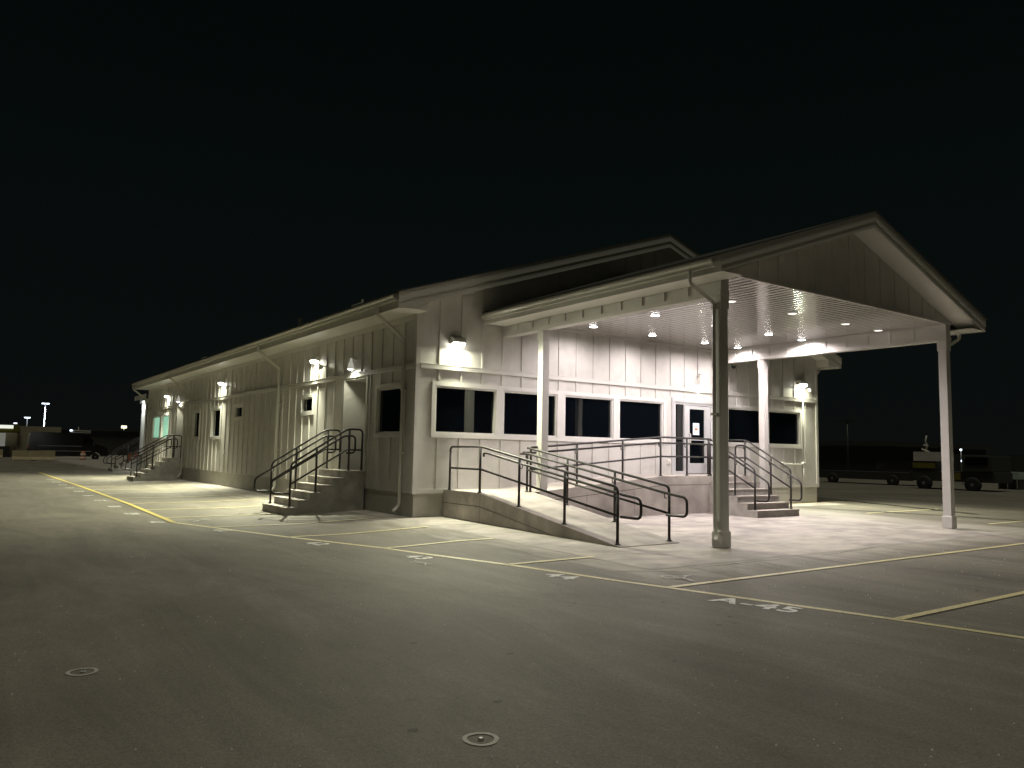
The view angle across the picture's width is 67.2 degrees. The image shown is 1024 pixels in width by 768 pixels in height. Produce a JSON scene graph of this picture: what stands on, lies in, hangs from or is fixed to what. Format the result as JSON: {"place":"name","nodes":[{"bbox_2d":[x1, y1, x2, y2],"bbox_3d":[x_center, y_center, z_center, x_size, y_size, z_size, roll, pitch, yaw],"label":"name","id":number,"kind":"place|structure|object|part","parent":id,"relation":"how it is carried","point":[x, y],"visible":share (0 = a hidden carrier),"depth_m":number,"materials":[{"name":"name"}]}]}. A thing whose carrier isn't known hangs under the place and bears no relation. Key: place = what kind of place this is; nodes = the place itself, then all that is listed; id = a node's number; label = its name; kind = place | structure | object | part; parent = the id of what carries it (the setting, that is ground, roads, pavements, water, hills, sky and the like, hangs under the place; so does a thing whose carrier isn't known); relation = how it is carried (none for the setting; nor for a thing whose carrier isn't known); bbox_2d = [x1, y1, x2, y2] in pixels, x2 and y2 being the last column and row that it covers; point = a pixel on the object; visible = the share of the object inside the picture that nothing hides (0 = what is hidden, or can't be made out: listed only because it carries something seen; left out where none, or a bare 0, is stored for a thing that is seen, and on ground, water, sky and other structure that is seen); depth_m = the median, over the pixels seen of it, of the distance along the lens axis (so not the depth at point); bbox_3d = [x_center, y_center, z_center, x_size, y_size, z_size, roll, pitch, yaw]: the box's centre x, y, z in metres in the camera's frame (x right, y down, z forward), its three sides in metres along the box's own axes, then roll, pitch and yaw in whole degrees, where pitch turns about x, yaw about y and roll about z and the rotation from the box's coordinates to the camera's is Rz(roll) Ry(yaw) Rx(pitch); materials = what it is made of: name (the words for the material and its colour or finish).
{"place":"outdoors","nodes":[
{"label":"outdoors","id":0,"kind":"place"},
{"bbox_2d":[0,446,9,456],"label":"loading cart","id":1,"kind":"object","parent":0,"point":[6,449],"visible":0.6,"depth_m":91.34,"materials":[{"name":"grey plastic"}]},
{"bbox_2d":[0,424,60,456],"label":"building","id":2,"kind":"structure","parent":0,"point":[14,437],"depth_m":94.39,"materials":[{"name":"grey"}]},
{"bbox_2d":[70,427,90,432],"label":"light bar","id":3,"kind":"object","parent":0,"point":[78,430],"visible":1,"depth_m":84.78,"materials":[{"name":"black metal"}]},
{"bbox_2d":[0,455,1023,767],"bbox_3d":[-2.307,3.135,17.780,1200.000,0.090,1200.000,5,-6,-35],"label":"ground","id":4,"kind":"structure","parent":0,"point":[90,581],"depth_m":6.60,"materials":[{"name":"grey asphalt"}]},
{"bbox_2d":[11,450,54,460],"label":"concrete barrier","id":5,"kind":"object","parent":4,"relation":"on","point":[24,455],"visible":0.95,"depth_m":75.31,"materials":[{"name":"grey concrete"}]},
{"bbox_2d":[42,402,49,426],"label":"lamp post","id":6,"kind":"object","parent":4,"relation":"on","point":[45,403],"visible":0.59,"depth_m":125.10,"materials":[{"name":"white metal"}]},
{"bbox_2d":[26,432,107,458],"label":"cargo van","id":7,"kind":"object","parent":4,"relation":"on","point":[66,444],"visible":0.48,"depth_m":81.50,"materials":[{"name":"black paint"}]},
{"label":"side window","id":8,"kind":"part","parent":7,"relation":"part of","materials":[{"name":"black glass"}]},
{"bbox_2d":[65,668,98,675],"bbox_3d":[-3.089,2.066,5.544,0.210,0.009,0.210,5,-6,-35],"label":"survey ring","id":9,"kind":"object","parent":4,"relation":"on","point":[81,671],"visible":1,"depth_m":5.54,"materials":[{"name":"paint"}]},
{"bbox_2d":[80,451,85,459],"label":"traffic drum","id":10,"kind":"object","parent":4,"relation":"on","point":[82,455],"visible":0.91,"depth_m":78.25,"materials":[{"name":"orange plastic"}]},
{"bbox_2d":[61,428,145,454],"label":"long shed","id":11,"kind":"structure","parent":4,"relation":"on","point":[110,440],"depth_m":119.96,"materials":[{"name":"black"}]},
{"bbox_2d":[38,472,174,521],"bbox_3d":[-17.154,4.019,30.430,0.255,0.001,34.122,5,-6,-35],"label":"aisle line","id":12,"kind":"object","parent":4,"relation":"on","point":[152,513],"visible":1,"depth_m":21.99,"materials":[{"name":"yellow paint"}]},
{"bbox_2d":[108,454,144,471],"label":"concrete stairs","id":13,"kind":"structure","parent":4,"relation":"on","point":[117,468],"depth_m":47.08,"materials":[{"name":"grey concrete"}]},
{"bbox_2d":[103,437,145,467],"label":"handrail","id":14,"kind":"object","parent":13,"relation":"on","point":[123,450],"visible":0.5,"depth_m":48.22,"materials":[{"name":"black metal"}]},
{"bbox_2d":[106,437,145,468],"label":"handrail","id":15,"kind":"object","parent":13,"relation":"on","point":[122,450],"visible":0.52,"depth_m":46.95,"materials":[{"name":"black metal"}]},
{"bbox_2d":[133,394,148,470],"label":"end porch","id":16,"kind":"object","parent":4,"relation":"on","point":[142,400],"visible":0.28,"depth_m":46.96,"materials":[{"name":"wood"}]},
{"bbox_2d":[126,457,180,480],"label":"concrete stairs","id":17,"kind":"structure","parent":4,"relation":"on","point":[166,468],"depth_m":36.12,"materials":[{"name":"grey concrete"}]},
{"bbox_2d":[120,435,174,475],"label":"handrail","id":18,"kind":"object","parent":17,"relation":"on","point":[166,446],"visible":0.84,"depth_m":37.10,"materials":[{"name":"black metal"}]},
{"bbox_2d":[125,435,181,476],"bbox_3d":[-16.697,3.344,36.005,2.400,1.991,0.152,5,-6,-35],"label":"handrail","id":19,"kind":"object","parent":17,"relation":"on","point":[138,455],"visible":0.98,"depth_m":35.96,"materials":[{"name":"black metal"}]},
{"bbox_2d":[125,471,411,518],"bbox_3d":[-12.909,4.191,32.289,0.510,0.017,36.000,5,-6,-35],"label":"wall strip","id":20,"kind":"object","parent":4,"relation":"on","point":[380,514],"depth_m":25.83,"materials":[{"name":"concrete"}]},
{"bbox_2d":[262,469,364,514],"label":"concrete stairs","id":21,"kind":"structure","parent":4,"relation":"on","point":[339,490],"depth_m":19.60,"materials":[{"name":"grey concrete"}]},
{"bbox_2d":[253,429,340,503],"bbox_3d":[-5.677,2.171,20.565,2.400,1.991,0.152,5,-6,-35],"label":"handrail","id":22,"kind":"object","parent":21,"relation":"on","point":[296,454],"visible":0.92,"depth_m":20.56,"materials":[{"name":"black metal"}]},
{"bbox_2d":[270,428,363,506],"bbox_3d":[-4.869,2.085,19.432,2.400,1.991,0.152,5,-6,-35],"label":"handrail","id":23,"kind":"object","parent":21,"relation":"on","point":[349,436],"visible":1,"depth_m":19.40,"materials":[{"name":"grey metal"}]},
{"bbox_2d":[65,484,802,611],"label":"stall numbers","id":24,"kind":"object","parent":4,"relation":"on","point":[731,601],"visible":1,"depth_m":8.81,"materials":[{"name":"white paint"}]},
{"bbox_2d":[462,732,498,745],"bbox_3d":[-0.174,2.018,4.393,0.210,0.009,0.210,5,-6,-35],"label":"survey ring","id":25,"kind":"object","parent":4,"relation":"on","point":[495,736],"visible":1,"depth_m":4.38,"materials":[{"name":"paint"}]},
{"bbox_2d":[132,233,842,517],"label":"office building","id":26,"kind":"structure","parent":4,"relation":"on","point":[415,395],"depth_m":21.59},
{"bbox_2d":[152,414,160,439],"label":"window","id":27,"kind":"structure","parent":26,"relation":"in","point":[156,418],"depth_m":42.18,"materials":[{"name":"glass"}]},
{"bbox_2d":[160,413,169,439],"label":"window","id":28,"kind":"structure","parent":26,"relation":"in","point":[165,418],"depth_m":40.44,"materials":[{"name":"glass"}]},
{"bbox_2d":[191,409,200,439],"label":"window","id":29,"kind":"structure","parent":26,"relation":"in","point":[195,435],"depth_m":35.00,"materials":[{"name":"wood"}]},
{"bbox_2d":[210,406,221,438],"bbox_3d":[-12.307,1.628,32.126,0.109,1.350,1.560,5,-6,-35],"label":"window","id":30,"kind":"structure","parent":26,"relation":"in","point":[215,423],"depth_m":32.32,"materials":[{"name":"plastic"}]},
{"bbox_2d":[218,379,224,384],"bbox_3d":[-11.877,-0.079,31.504,0.200,0.225,0.340,5,-6,-35],"label":"wall light","id":31,"kind":"object","parent":26,"relation":"attached to","point":[221,382],"visible":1,"depth_m":31.39,"materials":[{"name":"black"}]},
{"bbox_2d":[234,403,243,419],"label":"window","id":32,"kind":"structure","parent":26,"relation":"in","point":[238,408],"depth_m":29.65,"materials":[{"name":"plastic"}]},
{"bbox_2d":[300,393,314,415],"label":"window","id":33,"kind":"structure","parent":26,"relation":"in","point":[306,400],"depth_m":23.77,"materials":[{"name":"plastic"}]},
{"bbox_2d":[309,355,319,362],"bbox_3d":[-5.934,-0.741,23.179,0.200,0.225,0.340,5,-6,-35],"label":"wall light","id":34,"kind":"object","parent":26,"relation":"attached to","point":[315,359],"visible":1,"depth_m":23.07,"materials":[{"name":"black"}]},
{"bbox_2d":[347,356,356,370],"bbox_3d":[-4.324,-0.556,20.830,0.275,0.389,0.218,5,-6,-35],"label":"sconce","id":35,"kind":"object","parent":26,"relation":"attached to","point":[350,367],"visible":1,"depth_m":20.76,"materials":[{"name":"grey metal"}]},
{"bbox_2d":[374,381,405,436],"bbox_3d":[-3.001,0.648,19.086,0.109,1.330,1.620,5,-6,-35],"label":"window","id":36,"kind":"structure","parent":26,"relation":"in","point":[387,396],"depth_m":19.23,"materials":[{"name":"glass"}]},
{"bbox_2d":[450,337,465,346],"bbox_3d":[-1.305,-1.025,18.686,0.340,0.225,0.200,5,-6,-35],"label":"wall light","id":37,"kind":"object","parent":26,"relation":"attached to","point":[458,341],"visible":1,"depth_m":18.62,"materials":[{"name":"black"}]},
{"bbox_2d":[430,381,499,438],"bbox_3d":[-1.132,0.655,18.832,1.955,1.340,0.109,5,-6,-35],"label":"window","id":38,"kind":"structure","parent":26,"relation":"in","point":[458,410],"depth_m":18.84,"materials":[{"name":"glass"}]},
{"bbox_2d":[499,386,560,440],"bbox_3d":[0.469,0.787,19.964,1.975,1.340,0.109,5,-6,-35],"label":"window","id":39,"kind":"structure","parent":26,"relation":"in","point":[518,406],"depth_m":19.88,"materials":[{"name":"glass"}]},
{"bbox_2d":[561,391,616,442],"bbox_3d":[2.087,0.919,21.110,2.000,1.340,0.109,5,-6,-35],"label":"window","id":40,"kind":"structure","parent":26,"relation":"in","point":[585,417],"depth_m":21.13,"materials":[{"name":"plastic"}]},
{"bbox_2d":[616,395,666,443],"bbox_3d":[3.721,1.053,22.265,2.010,1.340,0.109,5,-6,-35],"label":"window","id":41,"kind":"structure","parent":26,"relation":"in","point":[637,417],"depth_m":22.30,"materials":[{"name":"plastic"}]},
{"bbox_2d":[693,423,698,434],"bbox_3d":[5.633,1.378,23.593,0.280,0.360,0.012,5,-6,-35],"label":"paper notice","id":42,"kind":"object","parent":26,"relation":"attached to","point":[695,428],"visible":1,"depth_m":23.59,"materials":[{"name":"white paper"}]},
{"bbox_2d":[686,405,710,472],"bbox_3d":[5.716,1.700,23.578,1.140,2.060,0.149,5,-6,-35],"label":"door","id":43,"kind":"structure","parent":26,"relation":"in","point":[694,414],"depth_m":23.61,"materials":[{"name":"metal"}]},
{"bbox_2d":[697,373,704,385],"bbox_3d":[5.801,-0.134,23.652,0.220,0.389,0.274,5,-6,-35],"label":"sconce","id":44,"kind":"object","parent":26,"relation":"attached to","point":[701,382],"visible":1,"depth_m":23.58,"materials":[{"name":"grey"}]},
{"bbox_2d":[728,404,758,446],"bbox_3d":[7.557,1.367,24.979,2.010,1.340,0.109,5,-6,-35],"label":"window","id":45,"kind":"structure","parent":26,"relation":"in","point":[743,420],"depth_m":24.96,"materials":[{"name":"glass"}]},
{"bbox_2d":[768,407,802,448],"bbox_3d":[9.194,1.502,26.138,2.010,1.340,0.109,5,-6,-35],"label":"window","id":46,"kind":"structure","parent":26,"relation":"in","point":[784,425],"depth_m":26.22,"materials":[{"name":"glass"}]},
{"bbox_2d":[797,380,807,386],"bbox_3d":[10.073,-0.023,26.730,0.340,0.225,0.200,5,-6,-35],"label":"wall light","id":47,"kind":"object","parent":26,"relation":"attached to","point":[802,383],"visible":1,"depth_m":26.66,"materials":[{"name":"black"}]},
{"bbox_2d":[11,548,1022,767],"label":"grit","id":48,"kind":"object","parent":4,"relation":"on","point":[511,666],"visible":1,"depth_m":6.03,"materials":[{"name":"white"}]},
{"bbox_2d":[74,481,1023,638],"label":"parking lines","id":49,"kind":"object","parent":4,"relation":"on","point":[901,618],"visible":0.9,"depth_m":10.67,"materials":[{"name":"yellow paint"}]},
{"bbox_2d":[442,474,750,547],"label":"concrete ramp","id":50,"kind":"structure","parent":4,"relation":"on","point":[536,512],"depth_m":17.37,"materials":[{"name":"concrete"}]},
{"bbox_2d":[447,446,642,544],"bbox_3d":[0.348,2.127,15.745,0.155,1.712,6.337,5,-6,-35],"label":"handrail","id":51,"kind":"object","parent":50,"relation":"on","point":[565,477],"visible":1,"depth_m":15.04,"materials":[{"name":"grey metal"}]},
{"bbox_2d":[520,447,687,540],"bbox_3d":[1.723,2.173,15.975,0.154,1.714,5.125,5,-6,-35],"label":"handrail","id":52,"kind":"object","parent":50,"relation":"on","point":[668,493],"visible":0.93,"depth_m":15.51,"materials":[{"name":"grey metal"}]},
{"bbox_2d":[523,436,709,491],"bbox_3d":[2.915,2.013,19.774,6.455,1.415,0.152,5,-6,-35],"label":"handrail","id":53,"kind":"object","parent":50,"relation":"on","point":[576,449],"visible":0.92,"depth_m":19.74,"materials":[{"name":"black metal"}]},
{"bbox_2d":[303,547,1011,731],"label":"asphalt cracks","id":54,"kind":"object","parent":4,"relation":"on","point":[414,729],"visible":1,"depth_m":8.81,"materials":[{"name":"grey asphalt"}]},
{"bbox_2d":[396,513,1008,569],"bbox_3d":[4.422,3.240,17.620,11.710,0.085,8.050,5,-6,-35],"label":"apron","id":55,"kind":"object","parent":4,"relation":"on","point":[810,534],"visible":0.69,"depth_m":15.56,"materials":[{"name":"concrete"}]},
{"bbox_2d":[481,210,987,547],"bbox_3d":[5.400,-0.019,18.896,10.056,6.800,7.508,5,-6,-35],"label":"entrance canopy","id":56,"kind":"object","parent":55,"relation":"on","point":[865,275],"visible":0.91,"depth_m":17.23,"materials":[{"name":"grey"}]},
{"bbox_2d":[709,482,799,517],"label":"concrete stairs","id":57,"kind":"structure","parent":4,"relation":"on","point":[741,502],"depth_m":20.85,"materials":[{"name":"grey concrete"}]},
{"bbox_2d":[702,438,769,510],"bbox_3d":[6.012,2.422,20.928,0.155,1.904,2.228,5,-6,-35],"label":"handrail","id":58,"kind":"object","parent":57,"relation":"on","point":[743,465],"visible":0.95,"depth_m":20.71,"materials":[{"name":"grey metal"}]},
{"bbox_2d":[707,440,802,508],"bbox_3d":[6.919,2.557,22.260,0.155,1.907,3.357,5,-6,-35],"label":"handrail","id":59,"kind":"object","parent":57,"relation":"on","point":[771,464],"visible":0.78,"depth_m":21.74,"materials":[{"name":"grey metal"}]},
{"bbox_2d":[789,502,842,506],"bbox_3d":[9.216,3.986,25.385,5.150,0.010,0.900,5,-6,-35],"label":"painted parking line","id":60,"kind":"object","parent":4,"relation":"on","point":[810,504],"depth_m":26.03,"materials":[{"name":"paint"}]},
{"bbox_2d":[839,420,856,470],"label":"lamp post","id":61,"kind":"object","parent":4,"relation":"on","point":[847,436],"visible":0.78,"depth_m":73.17,"materials":[{"name":"black metal"}]},
{"bbox_2d":[819,470,912,484],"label":"flatbed trailer","id":62,"kind":"object","parent":4,"relation":"on","point":[891,478],"visible":0.95,"depth_m":48.68,"materials":[{"name":"metal"}]},
{"bbox_2d":[792,497,1023,520],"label":"asphalt seams","id":63,"kind":"object","parent":4,"relation":"on","point":[904,506],"visible":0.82,"depth_m":23.88,"materials":[{"name":"black asphalt"}]},
{"bbox_2d":[818,441,1023,471],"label":"hangar","id":64,"kind":"structure","parent":4,"relation":"on","point":[866,455],"depth_m":79.34,"materials":[{"name":"black"}]},
{"bbox_2d":[910,436,1012,490],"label":"service truck","id":65,"kind":"object","parent":4,"relation":"on","point":[975,473],"visible":0.94,"depth_m":40.53,"materials":[{"name":"metal"}]},
{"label":"cab window","id":66,"kind":"part","parent":65,"relation":"part of","materials":[{"name":"black glass"}]},
{"bbox_2d":[998,472,1023,489],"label":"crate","id":67,"kind":"object","parent":4,"relation":"on","point":[1018,479],"visible":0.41,"depth_m":43.68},
{"bbox_2d":[0,0,1023,454],"label":"sky","id":68,"kind":"structure","parent":0,"point":[183,182],"materials":[{"name":"black"}]}
]}

